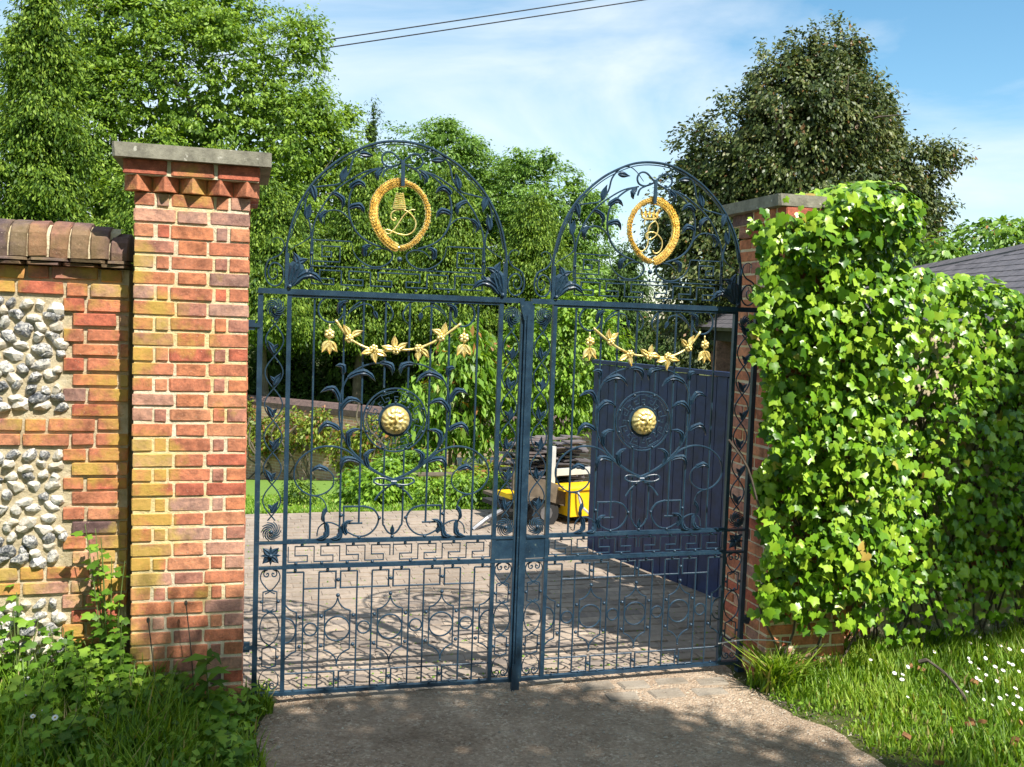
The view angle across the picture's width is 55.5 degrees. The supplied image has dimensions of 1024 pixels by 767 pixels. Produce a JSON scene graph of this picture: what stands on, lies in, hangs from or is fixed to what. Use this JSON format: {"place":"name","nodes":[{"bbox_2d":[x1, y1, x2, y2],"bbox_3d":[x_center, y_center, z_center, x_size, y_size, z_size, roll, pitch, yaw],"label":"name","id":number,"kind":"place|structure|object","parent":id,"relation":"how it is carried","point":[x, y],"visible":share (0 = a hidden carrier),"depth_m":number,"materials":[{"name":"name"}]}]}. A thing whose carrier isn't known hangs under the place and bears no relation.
{"place":"outdoors","nodes":[
{"label":"outdoors","id":0,"kind":"place"},
{"bbox_2d":[0,0,592,87],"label":"overhead wire","id":1,"kind":"object","parent":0,"point":[443,22],"visible":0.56,"depth_m":49.74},
{"bbox_2d":[246,479,450,513],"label":"lawn","id":2,"kind":"structure","parent":0,"point":[265,485],"depth_m":18.65,"materials":[{"name":"green plant"}]},
{"bbox_2d":[264,477,325,506],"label":"garden shrub","id":3,"kind":"object","parent":2,"relation":"on","point":[293,493],"visible":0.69,"depth_m":11.35,"materials":[{"name":"green plant"}]},
{"bbox_2d":[245,493,499,514],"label":"grass","id":4,"kind":"structure","parent":2,"relation":"on","point":[333,507],"depth_m":10.49,"materials":[{"name":"green plant"}]},
{"bbox_2d":[325,458,423,505],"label":"garden shrub","id":5,"kind":"object","parent":2,"relation":"on","point":[370,490],"visible":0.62,"depth_m":11.44,"materials":[{"name":"green plant"}]},
{"bbox_2d":[330,444,454,490],"bbox_3d":[-1.588,1.268,13.124,1.657,0.972,1.292,1,4,-16],"label":"garden shrub","id":6,"kind":"object","parent":2,"relation":"on","point":[412,456],"visible":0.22,"depth_m":12.98,"materials":[{"name":"green plant"}]},
{"bbox_2d":[392,472,453,500],"bbox_3d":[-1.143,1.305,12.075,0.840,0.380,0.200,1,4,-16],"label":"garden bench","id":7,"kind":"object","parent":2,"relation":"on","point":[434,473],"visible":0.29,"depth_m":12.06,"materials":[{"name":"brown wood"}]},
{"bbox_2d":[377,317,516,480],"bbox_3d":[-0.805,0.406,13.906,2.330,2.780,1.566,-1,5,-34],"label":"laurel bush","id":8,"kind":"object","parent":2,"relation":"on","point":[462,374],"visible":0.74,"depth_m":13.68,"materials":[{"name":"green plant"}]},
{"bbox_2d":[403,470,511,509],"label":"hedge","id":9,"kind":"object","parent":2,"relation":"on","point":[462,483],"visible":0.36,"depth_m":10.44,"materials":[{"name":"green plant"}]},
{"bbox_2d":[405,329,509,466],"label":"fruit tree","id":10,"kind":"object","parent":2,"relation":"on","point":[460,400],"visible":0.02,"depth_m":15.56,"materials":[{"name":"green plant"}]},
{"bbox_2d":[428,458,511,498],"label":"garden shrub","id":11,"kind":"object","parent":2,"relation":"on","point":[483,470],"visible":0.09,"depth_m":12.67,"materials":[{"name":"green plant"}]},
{"bbox_2d":[456,457,501,475],"bbox_3d":[-0.515,1.452,15.193,0.640,0.540,0.470,1,4,-16],"label":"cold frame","id":12,"kind":"object","parent":2,"relation":"on","point":[459,460],"visible":0.2,"depth_m":15.26,"materials":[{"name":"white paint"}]},
{"bbox_2d":[177,0,643,69],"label":"overhead wire","id":13,"kind":"object","parent":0,"point":[464,27],"visible":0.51,"depth_m":50.05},
{"bbox_2d":[243,509,731,690],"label":"courtyard","id":14,"kind":"structure","parent":0,"point":[298,528],"depth_m":6.74,"materials":[{"name":"brick"}]},
{"bbox_2d":[244,515,728,687],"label":"joint weeds","id":15,"kind":"object","parent":14,"relation":"on","point":[457,623],"visible":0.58,"depth_m":6.06,"materials":[{"name":"green plant"}]},
{"bbox_2d":[472,446,589,529],"bbox_3d":[0.170,1.037,9.720,1.463,0.814,1.119,0,4,-30],"label":"trailer","id":16,"kind":"object","parent":14,"relation":"on","point":[559,500],"visible":0.43,"depth_m":9.59,"materials":[{"name":"metal"}]},
{"bbox_2d":[498,435,590,488],"bbox_3d":[0.334,0.816,10.164,0.979,0.513,0.624,0,4,-21],"label":"slate pile","id":17,"kind":"object","parent":16,"relation":"on","point":[564,460],"visible":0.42,"depth_m":10.10,"materials":[{"name":"grey stone"}]},
{"bbox_2d":[587,360,729,598],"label":"timber gate","id":18,"kind":"structure","parent":14,"relation":"on","point":[700,412],"depth_m":7.60,"materials":[{"name":"blue paint"}]},
{"bbox_2d":[0,0,1023,320],"label":"sky","id":19,"kind":"structure","parent":0,"point":[602,88],"materials":[{"name":"blue"}]},
{"bbox_2d":[245,663,907,766],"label":"driveway","id":20,"kind":"structure","parent":0,"point":[424,728],"depth_m":4.83,"materials":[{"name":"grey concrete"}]},
{"bbox_2d":[249,665,903,766],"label":"grit","id":21,"kind":"object","parent":20,"relation":"on","point":[535,712],"visible":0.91,"depth_m":4.87,"materials":[{"name":"grey gravel"}]},
{"bbox_2d":[205,325,1023,766],"bbox_3d":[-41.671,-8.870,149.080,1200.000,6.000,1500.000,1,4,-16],"label":"ground","id":22,"kind":"structure","parent":0,"point":[851,737],"depth_m":5.02,"materials":[{"name":"green plant"}]},
{"bbox_2d":[0,647,8,690],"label":"leafy weed","id":23,"kind":"object","parent":22,"relation":"on","point":[1,660],"visible":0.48,"depth_m":4.52,"materials":[{"name":"green plant"}]},
{"bbox_2d":[0,654,17,677],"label":"leafy weed","id":24,"kind":"object","parent":22,"relation":"on","point":[5,662],"visible":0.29,"depth_m":4.56,"materials":[{"name":"green plant"}]},
{"bbox_2d":[0,582,49,690],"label":"leafy weed","id":25,"kind":"object","parent":22,"relation":"on","point":[10,646],"visible":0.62,"depth_m":4.51,"materials":[{"name":"green plant"}]},
{"bbox_2d":[0,675,67,742],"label":"leafy weed","id":26,"kind":"object","parent":22,"relation":"on","point":[29,691],"visible":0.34,"depth_m":4.18,"materials":[{"name":"green plant"}]},
{"bbox_2d":[4,702,91,764],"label":"leafy weed","id":27,"kind":"object","parent":22,"relation":"on","point":[56,724],"visible":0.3,"depth_m":4.07,"materials":[{"name":"green plant"}]},
{"bbox_2d":[22,652,81,718],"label":"leafy weed","id":28,"kind":"object","parent":22,"relation":"on","point":[71,667],"visible":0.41,"depth_m":4.38,"materials":[{"name":"green plant"}]},
{"bbox_2d":[9,711,98,766],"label":"leafy weed","id":29,"kind":"object","parent":22,"relation":"on","point":[34,732],"visible":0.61,"depth_m":4.03,"materials":[{"name":"green plant"}]},
{"bbox_2d":[0,0,112,226],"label":"cypress tree","id":30,"kind":"object","parent":22,"relation":"on","point":[44,140],"visible":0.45,"depth_m":26.72,"materials":[{"name":"green plant"}]},
{"bbox_2d":[0,218,134,677],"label":"flint wall","id":31,"kind":"structure","parent":22,"relation":"on","point":[67,299],"depth_m":4.62,"materials":[{"name":"brick"}]},
{"bbox_2d":[38,621,109,679],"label":"leafy weed","id":32,"kind":"object","parent":22,"relation":"on","point":[67,641],"visible":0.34,"depth_m":4.56,"materials":[{"name":"green plant"}]},
{"bbox_2d":[63,642,109,675],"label":"leafy weed","id":33,"kind":"object","parent":22,"relation":"on","point":[76,644],"visible":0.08,"depth_m":4.52,"materials":[{"name":"green plant"}]},
{"bbox_2d":[51,641,126,702],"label":"leafy weed","id":34,"kind":"object","parent":22,"relation":"on","point":[82,652],"visible":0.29,"depth_m":4.49,"materials":[{"name":"green plant"}]},
{"bbox_2d":[66,666,124,715],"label":"leafy weed","id":35,"kind":"object","parent":22,"relation":"on","point":[84,680],"visible":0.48,"depth_m":4.34,"materials":[{"name":"green plant"}]},
{"bbox_2d":[76,641,118,678],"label":"leafy weed","id":36,"kind":"object","parent":22,"relation":"on","point":[91,647],"visible":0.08,"depth_m":4.62,"materials":[{"name":"green plant"}]},
{"bbox_2d":[70,524,130,664],"bbox_3d":[-1.930,1.107,4.626,0.266,0.907,0.208,2,4,4],"label":"leafy weed","id":37,"kind":"object","parent":22,"relation":"on","point":[102,635],"visible":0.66,"depth_m":4.61,"materials":[{"name":"green plant"}]},
{"bbox_2d":[92,643,129,678],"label":"leafy weed","id":38,"kind":"object","parent":22,"relation":"on","point":[116,659],"visible":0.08,"depth_m":4.59,"materials":[{"name":"green plant"}]},
{"bbox_2d":[95,646,138,681],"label":"leafy weed","id":39,"kind":"object","parent":22,"relation":"on","point":[105,660],"visible":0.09,"depth_m":4.58,"materials":[{"name":"green plant"}]},
{"bbox_2d":[100,612,136,685],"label":"leafy weed","id":40,"kind":"object","parent":22,"relation":"on","point":[118,646],"visible":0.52,"depth_m":4.53,"materials":[{"name":"green plant"}]},
{"bbox_2d":[84,708,158,759],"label":"leafy weed","id":41,"kind":"object","parent":22,"relation":"on","point":[127,726],"visible":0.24,"depth_m":4.19,"materials":[{"name":"green plant"}]},
{"bbox_2d":[92,142,153,271],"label":"cypress tree","id":42,"kind":"object","parent":22,"relation":"on","point":[125,222],"visible":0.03,"depth_m":26.35,"materials":[{"name":"green plant"}]},
{"bbox_2d":[87,663,160,730],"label":"leafy weed","id":43,"kind":"object","parent":22,"relation":"on","point":[116,692],"visible":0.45,"depth_m":4.33,"materials":[{"name":"green plant"}]},
{"bbox_2d":[0,675,266,766],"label":"ground cover","id":44,"kind":"object","parent":22,"relation":"on","point":[200,750],"visible":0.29,"depth_m":4.09,"materials":[{"name":"green plant"}]},
{"bbox_2d":[107,659,163,715],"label":"leafy weed","id":45,"kind":"object","parent":22,"relation":"on","point":[139,679],"visible":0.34,"depth_m":4.40,"materials":[{"name":"green plant"}]},
{"bbox_2d":[0,640,277,766],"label":"grass","id":46,"kind":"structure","parent":22,"relation":"on","point":[143,750],"depth_m":4.18,"materials":[{"name":"green plant"}]},
{"bbox_2d":[52,714,58,721],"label":"daisy","id":47,"kind":"object","parent":46,"relation":"on","point":[55,717],"visible":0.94,"depth_m":4.05,"materials":[{"name":"white plant"}]},
{"bbox_2d":[146,617,155,691],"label":"dead stalk","id":48,"kind":"object","parent":22,"relation":"on","point":[148,620],"visible":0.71,"depth_m":4.49,"materials":[{"name":"brown plant"}]},
{"bbox_2d":[131,665,193,718],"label":"leafy weed","id":49,"kind":"object","parent":22,"relation":"on","point":[188,693],"visible":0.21,"depth_m":4.49,"materials":[{"name":"green plant"}]},
{"bbox_2d":[141,667,187,706],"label":"leafy weed","id":50,"kind":"object","parent":22,"relation":"on","point":[180,676],"visible":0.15,"depth_m":4.62,"materials":[{"name":"green plant"}]},
{"bbox_2d":[151,670,188,691],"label":"leafy weed","id":51,"kind":"object","parent":22,"relation":"on","point":[168,679],"visible":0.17,"depth_m":4.58,"materials":[{"name":"green plant"}]},
{"bbox_2d":[150,685,205,710],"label":"leafy weed","id":52,"kind":"object","parent":22,"relation":"on","point":[196,699],"visible":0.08,"depth_m":4.55,"materials":[{"name":"green plant"}]},
{"bbox_2d":[184,600,193,690],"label":"dead stalk","id":53,"kind":"object","parent":22,"relation":"on","point":[185,603],"visible":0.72,"depth_m":4.60,"materials":[{"name":"brown plant"}]},
{"bbox_2d":[112,141,271,716],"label":"brick pier","id":54,"kind":"structure","parent":22,"relation":"on","point":[194,206],"depth_m":4.61,"materials":[{"name":"brick"}]},
{"bbox_2d":[243,140,524,696],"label":"iron gate","id":55,"kind":"structure","parent":54,"relation":"attached to","point":[395,420],"depth_m":5.04,"materials":[{"name":"blue metal"}]},
{"bbox_2d":[174,691,225,717],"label":"leafy weed","id":56,"kind":"object","parent":22,"relation":"on","point":[211,696],"visible":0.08,"depth_m":4.60,"materials":[{"name":"green plant"}]},
{"bbox_2d":[165,686,236,722],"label":"leafy weed","id":57,"kind":"object","parent":22,"relation":"on","point":[221,700],"visible":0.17,"depth_m":4.59,"materials":[{"name":"green plant"}]},
{"bbox_2d":[181,648,234,721],"bbox_3d":[-1.438,1.455,4.592,0.266,0.408,0.244,1,4,-16],"label":"willowherb","id":58,"kind":"object","parent":22,"relation":"on","point":[201,664],"visible":0.69,"depth_m":4.55,"materials":[{"name":"green plant"}]},
{"bbox_2d":[0,0,419,282],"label":"ash tree","id":59,"kind":"object","parent":22,"relation":"on","point":[222,28],"visible":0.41,"depth_m":33.46,"materials":[{"name":"green plant"}]},
{"bbox_2d":[189,690,238,723],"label":"leafy weed","id":60,"kind":"object","parent":22,"relation":"on","point":[235,696],"visible":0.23,"depth_m":4.53,"materials":[{"name":"green plant"}]},
{"bbox_2d":[194,709,239,740],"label":"leafy weed","id":61,"kind":"object","parent":22,"relation":"on","point":[232,727],"visible":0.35,"depth_m":4.47,"materials":[{"name":"green plant"}]},
{"bbox_2d":[190,722,253,766],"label":"leafy weed","id":62,"kind":"object","parent":22,"relation":"on","point":[236,745],"visible":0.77,"depth_m":4.25,"materials":[{"name":"green plant"}]},
{"bbox_2d":[197,689,246,722],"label":"leafy weed","id":63,"kind":"object","parent":22,"relation":"on","point":[237,706],"visible":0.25,"depth_m":4.62,"materials":[{"name":"green plant"}]},
{"bbox_2d":[233,683,262,723],"bbox_3d":[-1.295,1.559,4.712,0.182,0.233,0.162,1,4,-16],"label":"willowherb","id":64,"kind":"object","parent":22,"relation":"on","point":[245,703],"visible":0.79,"depth_m":4.71,"materials":[{"name":"green plant"}]},
{"bbox_2d":[243,676,279,714],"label":"grass tuft","id":65,"kind":"object","parent":22,"relation":"on","point":[270,704],"visible":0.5,"depth_m":4.92,"materials":[{"name":"green plant"}]},
{"bbox_2d":[247,336,324,398],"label":"holly bush","id":66,"kind":"object","parent":22,"relation":"on","point":[274,368],"visible":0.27,"depth_m":29.22,"materials":[{"name":"green plant"}]},
{"bbox_2d":[248,209,338,397],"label":"yew tree","id":67,"kind":"object","parent":22,"relation":"on","point":[307,231],"visible":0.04,"depth_m":31.65,"materials":[{"name":"green plant"}]},
{"bbox_2d":[247,171,374,395],"bbox_3d":[-6.761,-1.457,26.573,5.240,8.643,5.258,6,5,44],"label":"cypress tree","id":68,"kind":"object","parent":22,"relation":"on","point":[272,214],"visible":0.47,"depth_m":25.98,"materials":[{"name":"green plant"}]},
{"bbox_2d":[281,345,382,404],"bbox_3d":[-5.553,0.576,29.684,3.504,4.878,2.342,1,4,-16],"label":"holly bush","id":69,"kind":"object","parent":22,"relation":"on","point":[326,378],"visible":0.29,"depth_m":29.41,"materials":[{"name":"green plant"}]},
{"bbox_2d":[272,155,425,404],"bbox_3d":[-4.292,-1.843,28.369,5.478,9.582,4.579,1,4,-16],"label":"yew tree","id":70,"kind":"object","parent":22,"relation":"on","point":[342,229],"visible":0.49,"depth_m":27.32,"materials":[{"name":"green plant"}]},
{"bbox_2d":[356,95,387,166],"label":"cypress tree","id":71,"kind":"object","parent":22,"relation":"on","point":[372,132],"visible":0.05,"depth_m":44.04,"materials":[{"name":"green plant"}]},
{"bbox_2d":[365,212,406,394],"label":"yew tree","id":72,"kind":"object","parent":22,"relation":"on","point":[377,365],"depth_m":33.27,"materials":[{"name":"green plant"}]},
{"bbox_2d":[347,341,439,406],"bbox_3d":[-3.364,0.698,29.966,3.331,4.658,2.392,2,4,0],"label":"holly bush","id":73,"kind":"object","parent":22,"relation":"on","point":[395,380],"visible":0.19,"depth_m":29.58,"materials":[{"name":"green plant"}]},
{"bbox_2d":[246,394,591,481],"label":"garden wall","id":74,"kind":"structure","parent":22,"relation":"on","point":[349,412],"depth_m":24.75,"materials":[{"name":"brick"}]},
{"bbox_2d":[246,395,392,480],"bbox_3d":[-5.530,1.559,24.889,7.219,2.595,1.422,5,5,34],"label":"climbing vine","id":75,"kind":"object","parent":74,"relation":"attached to","point":[304,435],"visible":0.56,"depth_m":24.27,"materials":[{"name":"green plant"}]},
{"bbox_2d":[361,164,518,360],"bbox_3d":[-2.032,-1.702,28.177,5.049,9.303,4.871,6,5,44],"label":"yew tree","id":76,"kind":"object","parent":22,"relation":"on","point":[458,234],"visible":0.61,"depth_m":27.35,"materials":[{"name":"green plant"}]},
{"bbox_2d":[370,114,515,343],"bbox_3d":[-3.410,-3.914,40.174,8.144,13.743,5.848,1,4,-16],"label":"ash tree","id":77,"kind":"object","parent":22,"relation":"on","point":[441,133],"visible":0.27,"depth_m":38.64,"materials":[{"name":"green plant"}]},
{"bbox_2d":[433,218,500,362],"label":"yew tree","id":78,"kind":"object","parent":22,"relation":"on","point":[472,271],"depth_m":33.30,"materials":[{"name":"green plant"}]},
{"bbox_2d":[474,189,598,387],"bbox_3d":[0.611,-1.350,28.473,4.671,8.592,4.584,1,4,-16],"label":"yew tree","id":79,"kind":"object","parent":22,"relation":"on","point":[536,230],"visible":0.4,"depth_m":27.71,"materials":[{"name":"green plant"}]},
{"bbox_2d":[513,352,575,414],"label":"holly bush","id":80,"kind":"object","parent":22,"relation":"on","point":[547,377],"depth_m":29.96,"materials":[{"name":"green plant"}]},
{"bbox_2d":[512,257,591,390],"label":"yew tree","id":81,"kind":"object","parent":22,"relation":"on","point":[583,341],"depth_m":33.21,"materials":[{"name":"green plant"}]},
{"bbox_2d":[466,146,639,310],"bbox_3d":[1.677,-3.098,39.444,7.930,12.559,5.078,2,4,-5],"label":"ash tree","id":82,"kind":"object","parent":22,"relation":"on","point":[522,173],"visible":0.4,"depth_m":38.40,"materials":[{"name":"green plant"}]},
{"bbox_2d":[479,280,634,476],"bbox_3d":[0.595,0.137,14.367,2.509,3.351,1.540,1,4,-16],"label":"laurel bush","id":83,"kind":"object","parent":22,"relation":"on","point":[583,409],"visible":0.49,"depth_m":14.09,"materials":[{"name":"green plant"}]},
{"bbox_2d":[565,237,684,416],"bbox_3d":[3.320,-0.673,28.533,4.748,7.275,5.114,4,4,23],"label":"yew tree","id":84,"kind":"object","parent":22,"relation":"on","point":[629,270],"visible":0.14,"depth_m":28.28,"materials":[{"name":"green plant"}]},
{"bbox_2d":[725,627,843,698],"bbox_3d":[1.529,1.588,5.454,0.649,0.255,0.730,2,4,-4],"label":"grass tuft","id":85,"kind":"object","parent":22,"relation":"on","point":[772,670],"visible":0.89,"depth_m":5.44,"materials":[{"name":"green plant"}]},
{"bbox_2d":[721,193,886,676],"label":"brick pier","id":86,"kind":"structure","parent":22,"relation":"on","point":[740,212],"depth_m":5.69,"materials":[{"name":"brick"}]},
{"bbox_2d":[510,161,758,691],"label":"iron gate","id":87,"kind":"structure","parent":86,"relation":"attached to","point":[643,421],"depth_m":5.40,"materials":[{"name":"blue metal"}]},
{"bbox_2d":[728,180,1023,666],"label":"ivy","id":88,"kind":"object","parent":86,"relation":"attached to","point":[873,523],"visible":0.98,"depth_m":5.41,"materials":[{"name":"green plant"}]},
{"bbox_2d":[718,639,790,643],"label":"dry stem","id":89,"kind":"object","parent":88,"relation":"attached to","point":[754,639],"visible":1,"depth_m":5.55,"materials":[{"name":"brown plant"}]},
{"bbox_2d":[632,9,981,375],"bbox_3d":[5.068,-2.230,17.121,5.983,8.557,4.549,1,4,-16],"label":"evergreen oak","id":90,"kind":"object","parent":22,"relation":"on","point":[824,119],"visible":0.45,"depth_m":16.36,"materials":[{"name":"green plant"}]},
{"bbox_2d":[648,244,1023,376],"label":"slate shed","id":91,"kind":"structure","parent":22,"relation":"on","point":[1006,264],"depth_m":10.36,"materials":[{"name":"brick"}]},
{"bbox_2d":[742,616,1023,766],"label":"grass","id":92,"kind":"structure","parent":22,"relation":"on","point":[887,661],"depth_m":5.29,"materials":[{"name":"green plant"}]},
{"bbox_2d":[902,731,910,739],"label":"dead leaf","id":93,"kind":"object","parent":92,"relation":"on","point":[906,735],"visible":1,"depth_m":4.75,"materials":[{"name":"brown plant"}]},
{"bbox_2d":[934,760,943,764],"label":"dead leaf","id":94,"kind":"object","parent":92,"relation":"on","point":[938,762],"visible":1,"depth_m":4.48,"materials":[{"name":"brown plant"}]},
{"bbox_2d":[964,721,974,726],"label":"dead leaf","id":95,"kind":"object","parent":92,"relation":"on","point":[972,723],"visible":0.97,"depth_m":4.78,"materials":[{"name":"brown plant"}]},
{"bbox_2d":[977,719,986,723],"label":"dead leaf","id":96,"kind":"object","parent":92,"relation":"on","point":[983,721],"visible":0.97,"depth_m":4.83,"materials":[{"name":"brown plant"}]},
{"bbox_2d":[1012,735,1019,742],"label":"dead leaf","id":97,"kind":"object","parent":92,"relation":"on","point":[1017,739],"visible":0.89,"depth_m":4.62,"materials":[{"name":"brown plant"}]},
{"bbox_2d":[877,231,940,266],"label":"red tipped shrub","id":98,"kind":"object","parent":22,"relation":"on","point":[928,234],"visible":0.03,"depth_m":13.41,"materials":[{"name":"green plant"}]},
{"bbox_2d":[844,321,1023,648],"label":"flint wall","id":99,"kind":"structure","parent":22,"relation":"on","point":[969,447],"depth_m":6.03,"materials":[{"name":"brick"}]},
{"bbox_2d":[918,658,970,707],"bbox_3d":[2.374,1.624,5.292,0.086,0.137,0.442,1,4,-16],"label":"stick","id":100,"kind":"object","parent":22,"relation":"on","point":[924,660],"visible":0.88,"depth_m":5.36,"materials":[{"name":"brown wood"}]},
{"bbox_2d":[896,215,1023,266],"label":"bay tree","id":101,"kind":"object","parent":22,"relation":"on","point":[949,249],"visible":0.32,"depth_m":12.83,"materials":[{"name":"green plant"}]}
]}

